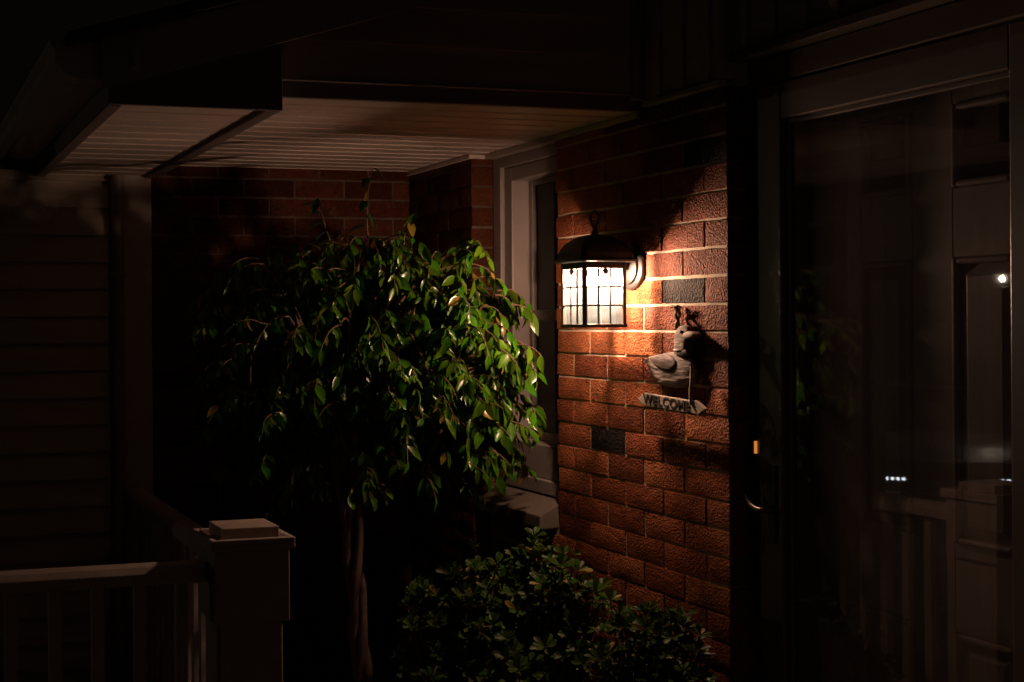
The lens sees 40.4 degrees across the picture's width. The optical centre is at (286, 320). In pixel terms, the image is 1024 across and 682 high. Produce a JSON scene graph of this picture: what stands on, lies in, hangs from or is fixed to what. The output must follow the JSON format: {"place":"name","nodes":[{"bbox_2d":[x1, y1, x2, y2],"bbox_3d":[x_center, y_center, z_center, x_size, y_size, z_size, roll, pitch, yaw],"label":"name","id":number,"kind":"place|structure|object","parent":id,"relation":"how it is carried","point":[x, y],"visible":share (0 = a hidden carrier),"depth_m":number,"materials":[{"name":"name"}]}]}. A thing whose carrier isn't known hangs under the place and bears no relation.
{"place":"outdoors","nodes":[
{"label":"outdoors","id":0,"kind":"place"},
{"bbox_2d":[175,168,546,681],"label":"weeping fig tree","id":1,"kind":"object","parent":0,"point":[403,362],"visible":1,"depth_m":4.90,"materials":[{"name":"green plant"}]},
{"bbox_2d":[0,0,749,123],"label":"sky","id":2,"kind":"structure","parent":0,"point":[26,26],"materials":[{"name":"black"}]},
{"bbox_2d":[380,526,716,681],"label":"garden shrub","id":3,"kind":"object","parent":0,"point":[534,654],"visible":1,"depth_m":4.54,"materials":[{"name":"green plant"}]},
{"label":"porch floor","id":4,"kind":"structure","parent":0,"visible":0},
{"bbox_2d":[193,518,294,681],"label":"porch post","id":5,"kind":"object","parent":4,"relation":"on","point":[244,597],"visible":1,"depth_m":4.07,"materials":[{"name":"paint"}]},
{"bbox_2d":[126,487,205,681],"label":"porch railing","id":6,"kind":"object","parent":5,"relation":"attached to","point":[162,531],"visible":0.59,"depth_m":5.28,"materials":[{"name":"paint"}]},
{"bbox_2d":[0,0,1023,681],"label":"brick house","id":7,"kind":"structure","parent":4,"relation":"on","point":[818,220],"depth_m":4.31,"materials":[{"name":"brick"}]},
{"bbox_2d":[474,143,559,529],"bbox_3d":[1.000,0.055,5.377,0.238,1.472,0.747,0,0,-16],"label":"window","id":8,"kind":"structure","parent":7,"relation":"in","point":[524,183],"depth_m":5.54,"materials":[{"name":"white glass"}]},
{"bbox_2d":[554,210,644,327],"bbox_3d":[1.055,-0.175,4.577,0.250,0.395,0.212,0,0,-16],"label":"wall lantern","id":9,"kind":"object","parent":7,"relation":"attached to","point":[600,274],"depth_m":4.51,"materials":[{"name":"brown metal"}]},
{"bbox_2d":[638,305,707,414],"bbox_3d":[1.231,0.119,4.324,0.051,0.342,0.402,0,0,-16],"label":"duck welcome plaque","id":10,"kind":"object","parent":7,"relation":"hanging from","point":[678,367],"visible":1,"depth_m":4.29,"materials":[{"name":"grey wood"}]},
{"bbox_2d":[750,431,756,462],"bbox_3d":[1.420,0.383,4.114,0.032,0.095,0.016,0,0,-16],"label":"doorbell","id":11,"kind":"object","parent":7,"relation":"attached to","point":[753,447],"visible":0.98,"depth_m":4.11,"materials":[{"name":"black plastic"}]},
{"bbox_2d":[745,20,1023,681],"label":"storm door","id":12,"kind":"structure","parent":7,"relation":"in","point":[995,53],"depth_m":3.94,"materials":[{"name":"paint"}]},
{"bbox_2d":[807,78,1013,681],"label":"front door","id":13,"kind":"structure","parent":7,"relation":"in","point":[909,244],"depth_m":3.63,"materials":[{"name":"paint"}]},
{"bbox_3d":[-2.930,1.142,3.345,0.260,0.998,0.260,0,0,-16],"label":"porch post","id":14,"kind":"object","parent":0,"visible":0},
{"bbox_2d":[0,559,203,681],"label":"porch railing","id":15,"kind":"object","parent":14,"relation":"attached to","point":[96,580],"visible":1,"depth_m":4.02,"materials":[{"name":"paint"}]}
]}

